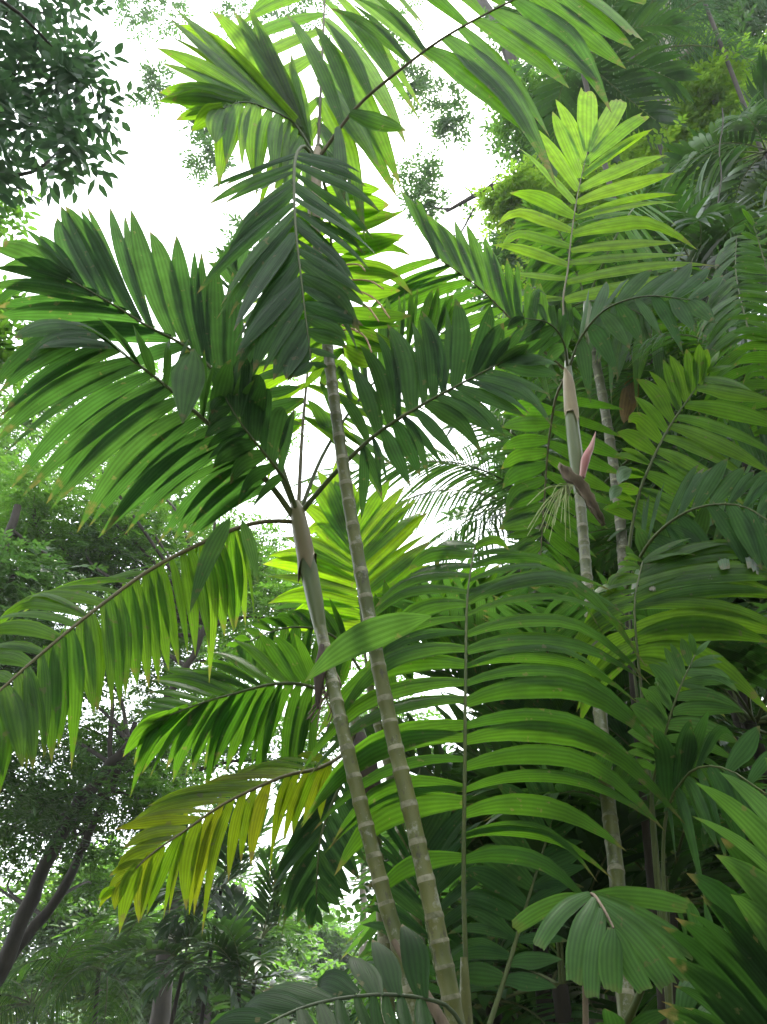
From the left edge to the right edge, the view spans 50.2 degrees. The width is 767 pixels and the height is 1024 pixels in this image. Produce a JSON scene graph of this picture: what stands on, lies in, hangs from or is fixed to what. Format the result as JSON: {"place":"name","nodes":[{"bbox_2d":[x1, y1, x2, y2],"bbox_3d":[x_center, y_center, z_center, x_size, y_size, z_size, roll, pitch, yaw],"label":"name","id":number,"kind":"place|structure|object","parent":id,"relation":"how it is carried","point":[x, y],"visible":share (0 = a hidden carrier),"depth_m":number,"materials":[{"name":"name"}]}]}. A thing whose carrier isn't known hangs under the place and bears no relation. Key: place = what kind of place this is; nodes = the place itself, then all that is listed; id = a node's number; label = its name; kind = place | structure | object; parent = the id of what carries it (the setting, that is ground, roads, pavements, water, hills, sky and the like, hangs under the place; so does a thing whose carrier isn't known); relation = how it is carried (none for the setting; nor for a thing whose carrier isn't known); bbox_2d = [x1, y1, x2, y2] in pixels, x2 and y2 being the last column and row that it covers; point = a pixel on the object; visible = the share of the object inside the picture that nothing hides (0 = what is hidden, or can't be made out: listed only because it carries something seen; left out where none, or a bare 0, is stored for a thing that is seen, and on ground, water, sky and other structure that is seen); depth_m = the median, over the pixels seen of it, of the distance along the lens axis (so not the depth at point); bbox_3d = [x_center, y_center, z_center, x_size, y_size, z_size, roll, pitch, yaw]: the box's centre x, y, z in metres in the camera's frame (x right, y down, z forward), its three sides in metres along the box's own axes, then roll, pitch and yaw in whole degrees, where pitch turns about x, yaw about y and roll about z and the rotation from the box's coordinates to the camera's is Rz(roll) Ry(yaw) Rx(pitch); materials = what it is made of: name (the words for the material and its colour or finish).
{"place":"outdoors","nodes":[
{"label":"outdoors","id":0,"kind":"place"},
{"bbox_2d":[0,0,766,1018],"label":"sky","id":1,"kind":"structure","parent":0,"point":[153,184],"materials":[{"name":"white"}]},
{"bbox_3d":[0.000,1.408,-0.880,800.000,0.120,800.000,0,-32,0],"label":"ground","id":2,"kind":"structure","parent":0,"visible":0},
{"bbox_2d":[0,183,46,405],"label":"tree","id":3,"kind":"object","parent":2,"relation":"on","point":[8,344],"visible":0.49,"depth_m":8.41,"materials":[{"name":"green plant"}]},
{"bbox_2d":[0,722,143,962],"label":"tree","id":4,"kind":"object","parent":2,"relation":"on","point":[58,899],"visible":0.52,"depth_m":13.12,"materials":[{"name":"green plant"}]},
{"bbox_2d":[0,912,144,1023],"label":"palm tree","id":5,"kind":"object","parent":2,"relation":"on","point":[66,971],"visible":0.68,"depth_m":11.40,"materials":[{"name":"green plant"}]},
{"bbox_2d":[0,0,146,224],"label":"tree","id":6,"kind":"object","parent":2,"relation":"on","point":[66,70],"visible":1,"depth_m":7.10,"materials":[{"name":"green plant"}]},
{"bbox_2d":[0,504,159,868],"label":"tree","id":7,"kind":"object","parent":2,"relation":"on","point":[13,590],"visible":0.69,"depth_m":10.96,"materials":[{"name":"green plant"}]},
{"bbox_2d":[0,839,163,1023],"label":"tree","id":8,"kind":"object","parent":2,"relation":"on","point":[76,1011],"visible":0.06,"depth_m":23.02,"materials":[{"name":"green plant"}]},
{"bbox_2d":[0,877,205,1023],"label":"palm tree","id":9,"kind":"object","parent":2,"relation":"on","point":[23,968],"visible":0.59,"depth_m":11.27,"materials":[{"name":"green plant"}]},
{"bbox_2d":[0,844,218,1023],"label":"tree","id":10,"kind":"object","parent":2,"relation":"on","point":[40,935],"visible":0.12,"depth_m":22.54,"materials":[{"name":"green plant"}]},
{"bbox_2d":[1,831,266,1023],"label":"tree","id":11,"kind":"object","parent":2,"relation":"on","point":[229,884],"visible":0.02,"depth_m":28.66,"materials":[{"name":"green plant"}]},
{"bbox_2d":[63,862,259,1023],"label":"palm tree","id":12,"kind":"object","parent":2,"relation":"on","point":[171,944],"visible":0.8,"depth_m":10.56,"materials":[{"name":"green plant"}]},
{"bbox_2d":[0,347,340,1023],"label":"tree","id":13,"kind":"object","parent":2,"relation":"on","point":[161,1011],"visible":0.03,"depth_m":19.79,"materials":[{"name":"green plant"}]},
{"bbox_2d":[0,386,359,986],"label":"tree","id":14,"kind":"object","parent":2,"relation":"on","point":[38,521],"visible":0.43,"depth_m":13.39,"materials":[{"name":"green plant"}]},
{"bbox_2d":[42,880,331,1023],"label":"tree","id":15,"kind":"object","parent":2,"relation":"on","point":[189,1013],"visible":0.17,"depth_m":20.47,"materials":[{"name":"green plant"}]},
{"bbox_2d":[106,779,288,1023],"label":"palm tree","id":16,"kind":"object","parent":2,"relation":"on","point":[165,929],"visible":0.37,"depth_m":11.99,"materials":[{"name":"green plant"}]},
{"bbox_2d":[1,971,395,1023],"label":"forest","id":17,"kind":"object","parent":2,"relation":"on","point":[79,1019],"visible":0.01,"depth_m":59.38,"materials":[{"name":"green plant"}]},
{"bbox_2d":[98,633,395,1023],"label":"palm tree","id":18,"kind":"object","parent":2,"relation":"on","point":[231,716],"visible":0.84,"depth_m":3.56,"materials":[{"name":"green plant"}]},
{"bbox_2d":[172,881,333,1023],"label":"palm tree","id":19,"kind":"object","parent":2,"relation":"on","point":[229,943],"visible":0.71,"depth_m":10.84,"materials":[{"name":"green plant"}]},
{"bbox_2d":[159,844,352,999],"bbox_3d":[-1.744,6.751,11.341,2.826,3.774,2.085,9,-33,-14],"label":"palm tree","id":20,"kind":"object","parent":2,"relation":"on","point":[261,904],"visible":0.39,"depth_m":11.72,"materials":[{"name":"green plant"}]},
{"bbox_2d":[0,206,559,1023],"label":"palm tree","id":21,"kind":"object","parent":2,"relation":"on","point":[74,278],"visible":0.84,"depth_m":3.72,"materials":[{"name":"green plant"}]},
{"bbox_2d":[175,938,395,1023],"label":"tree","id":22,"kind":"object","parent":2,"relation":"on","point":[332,964],"visible":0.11,"depth_m":25.68,"materials":[{"name":"green plant"}]},
{"bbox_2d":[245,892,358,981],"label":"tree","id":23,"kind":"object","parent":2,"relation":"on","point":[332,907],"visible":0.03,"depth_m":44.45,"materials":[{"name":"green plant"}]},
{"bbox_2d":[93,0,540,541],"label":"tree","id":24,"kind":"object","parent":2,"relation":"on","point":[421,81],"visible":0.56,"depth_m":25.64,"materials":[{"name":"green plant"}]},
{"bbox_2d":[283,910,356,961],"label":"tree","id":25,"kind":"object","parent":2,"relation":"on","point":[341,927],"visible":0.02,"depth_m":49.25,"materials":[{"name":"green plant"}]},
{"bbox_2d":[273,911,396,1016],"bbox_3d":[-1.978,18.162,31.105,6.242,5.539,4.536,-8,-33,13],"label":"tree","id":26,"kind":"object","parent":2,"relation":"on","point":[335,944],"visible":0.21,"depth_m":31.35,"materials":[{"name":"green plant"}]},
{"bbox_2d":[213,924,462,1023],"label":"palm tree","id":27,"kind":"object","parent":2,"relation":"on","point":[335,986],"visible":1,"depth_m":1.86,"materials":[{"name":"green plant"}]},
{"bbox_2d":[273,655,443,1023],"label":"tree","id":28,"kind":"object","parent":2,"relation":"on","point":[337,750],"visible":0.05,"depth_m":19.08,"materials":[{"name":"green plant"}]},
{"bbox_2d":[226,462,520,993],"bbox_3d":[-0.034,1.724,4.809,1.965,5.383,0.692,7,-33,-11],"label":"palm tree","id":29,"kind":"object","parent":2,"relation":"on","point":[385,533],"visible":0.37,"depth_m":5.63,"materials":[{"name":"green plant"}]},
{"bbox_2d":[156,0,646,1023],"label":"palm tree","id":30,"kind":"object","parent":2,"relation":"on","point":[302,276],"visible":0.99,"depth_m":4.72,"materials":[{"name":"green plant"}]},
{"bbox_2d":[337,844,602,1023],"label":"palm tree","id":31,"kind":"object","parent":2,"relation":"on","point":[505,944],"visible":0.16,"depth_m":4.10,"materials":[{"name":"green plant"}]},
{"bbox_2d":[298,535,684,1023],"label":"palm tree","id":32,"kind":"object","parent":2,"relation":"on","point":[508,858],"visible":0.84,"depth_m":3.23,"materials":[{"name":"green plant"}]},
{"bbox_2d":[391,939,448,1023],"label":"dead leaf stalk","id":33,"kind":"object","parent":32,"relation":"attached to","point":[437,1013],"visible":0.44,"depth_m":2.40,"materials":[{"name":"brown plant"}]},
{"bbox_2d":[317,712,703,1022],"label":"palm tree","id":34,"kind":"object","parent":2,"relation":"on","point":[455,773],"visible":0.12,"depth_m":5.48,"materials":[{"name":"green plant"}]},
{"bbox_2d":[271,539,751,1021],"bbox_3d":[0.768,2.312,5.894,3.360,5.533,3.340,14,-35,-21],"label":"palm tree","id":35,"kind":"object","parent":2,"relation":"on","point":[726,748],"visible":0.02,"depth_m":6.32,"materials":[{"name":"green plant"}]},
{"bbox_2d":[277,415,766,1006],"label":"palm tree","id":36,"kind":"object","parent":2,"relation":"on","point":[477,513],"visible":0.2,"depth_m":8.65,"materials":[{"name":"green plant"}]},
{"bbox_2d":[431,56,638,268],"bbox_3d":[4.274,-1.236,15.313,4.005,21.601,5.214,-25,-40,34],"label":"tree","id":37,"kind":"object","parent":2,"relation":"on","point":[530,80],"visible":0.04,"depth_m":19.65,"materials":[{"name":"green plant"}]},
{"bbox_2d":[322,717,753,1023],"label":"tree","id":38,"kind":"object","parent":2,"relation":"on","point":[356,903],"depth_m":8.27,"materials":[{"name":"green plant"}]},
{"bbox_2d":[371,88,722,1018],"bbox_3d":[1.395,-0.662,5.550,3.088,10.216,1.514,13,-34,-20],"label":"palm tree","id":39,"kind":"object","parent":2,"relation":"on","point":[471,260],"visible":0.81,"depth_m":6.01,"materials":[{"name":"green plant"}]},
{"bbox_2d":[341,570,766,1023],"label":"palm tree","id":40,"kind":"object","parent":2,"relation":"on","point":[568,609],"visible":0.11,"depth_m":5.09,"materials":[{"name":"green plant"}]},
{"bbox_2d":[395,691,741,1023],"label":"palm tree","id":41,"kind":"object","parent":2,"relation":"on","point":[593,844],"visible":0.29,"depth_m":3.99,"materials":[{"name":"green plant"}]},
{"bbox_2d":[480,182,709,1023],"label":"palm tree","id":42,"kind":"object","parent":2,"relation":"on","point":[554,288],"visible":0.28,"depth_m":7.73,"materials":[{"name":"green plant"}]},
{"bbox_2d":[429,301,766,947],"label":"tree","id":43,"kind":"object","parent":2,"relation":"on","point":[737,600],"depth_m":11.11,"materials":[{"name":"green plant"}]},
{"bbox_2d":[512,886,692,1023],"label":"palm tree","id":44,"kind":"object","parent":2,"relation":"on","point":[636,944],"visible":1,"depth_m":2.09,"materials":[{"name":"green plant"}]},
{"bbox_2d":[444,734,766,1023],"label":"palm tree","id":45,"kind":"object","parent":2,"relation":"on","point":[704,841],"visible":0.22,"depth_m":3.96,"materials":[{"name":"green plant"}]},
{"bbox_2d":[446,0,766,360],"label":"tree","id":46,"kind":"object","parent":2,"relation":"on","point":[753,23],"visible":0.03,"depth_m":22.11,"materials":[{"name":"green plant"}]},
{"bbox_2d":[456,5,766,319],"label":"tree","id":47,"kind":"object","parent":2,"relation":"on","point":[713,93],"visible":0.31,"depth_m":16.88,"materials":[{"name":"green plant"}]},
{"bbox_2d":[485,0,749,771],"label":"palm tree","id":48,"kind":"object","parent":2,"relation":"on","point":[675,71],"visible":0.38,"depth_m":14.87,"materials":[{"name":"green plant"}]},
{"bbox_2d":[474,226,766,769],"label":"palm tree","id":49,"kind":"object","parent":2,"relation":"on","point":[707,251],"visible":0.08,"depth_m":9.89,"materials":[{"name":"green plant"}]},
{"bbox_2d":[511,0,761,299],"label":"palm tree","id":50,"kind":"object","parent":2,"relation":"on","point":[526,66],"visible":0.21,"depth_m":16.76,"materials":[{"name":"green plant"}]},
{"bbox_2d":[522,321,765,486],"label":"palm tree","id":51,"kind":"object","parent":2,"relation":"on","point":[589,413],"visible":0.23,"depth_m":8.09,"materials":[{"name":"green plant"}]},
{"bbox_2d":[619,374,638,422],"bbox_3d":[2.437,-1.202,8.047,0.331,0.919,0.098,5,-32,-8],"label":"dead leaf","id":52,"kind":"object","parent":51,"relation":"hanging from","point":[627,402],"visible":0.61,"depth_m":7.96,"materials":[{"name":"brown plant"}]},
{"bbox_2d":[525,569,766,846],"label":"palm tree","id":53,"kind":"object","parent":2,"relation":"on","point":[750,655],"visible":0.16,"depth_m":5.08,"materials":[{"name":"green plant"}]},
{"bbox_2d":[530,450,766,793],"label":"palm tree","id":54,"kind":"object","parent":2,"relation":"on","point":[601,562],"visible":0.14,"depth_m":7.46,"materials":[{"name":"green plant"}]},
{"bbox_2d":[535,141,766,488],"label":"palm tree","id":55,"kind":"object","parent":2,"relation":"on","point":[713,221],"visible":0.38,"depth_m":10.30,"materials":[{"name":"green plant"}]},
{"bbox_2d":[717,108,723,275],"bbox_3d":[4.464,-3.916,10.701,0.952,4.630,0.020,0,-32,0],"label":"vine","id":56,"kind":"object","parent":55,"relation":"hanging from","point":[720,162],"visible":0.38,"depth_m":11.25,"materials":[{"name":"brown plant"}]},
{"bbox_2d":[549,507,766,1023],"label":"palm tree","id":57,"kind":"object","parent":2,"relation":"on","point":[685,582],"visible":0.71,"depth_m":3.57,"materials":[{"name":"green plant"}]},
{"bbox_2d":[603,344,766,1023],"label":"palm tree","id":58,"kind":"object","parent":2,"relation":"on","point":[687,481],"visible":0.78,"depth_m":4.66,"materials":[{"name":"green plant"}]},
{"bbox_2d":[603,0,766,170],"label":"palm tree","id":59,"kind":"object","parent":2,"relation":"on","point":[713,26],"visible":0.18,"depth_m":19.24,"materials":[{"name":"green plant"}]},
{"bbox_2d":[645,48,766,255],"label":"palm tree","id":60,"kind":"object","parent":2,"relation":"on","point":[685,153],"visible":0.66,"depth_m":13.07,"materials":[{"name":"green plant"}]},
{"bbox_2d":[658,757,766,1023],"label":"palm tree","id":61,"kind":"object","parent":2,"relation":"on","point":[727,982],"visible":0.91,"depth_m":1.76,"materials":[{"name":"green plant"}]},
{"bbox_2d":[677,209,766,523],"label":"palm tree","id":62,"kind":"object","parent":2,"relation":"on","point":[720,299],"visible":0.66,"depth_m":5.77,"materials":[{"name":"green plant"}]}
]}

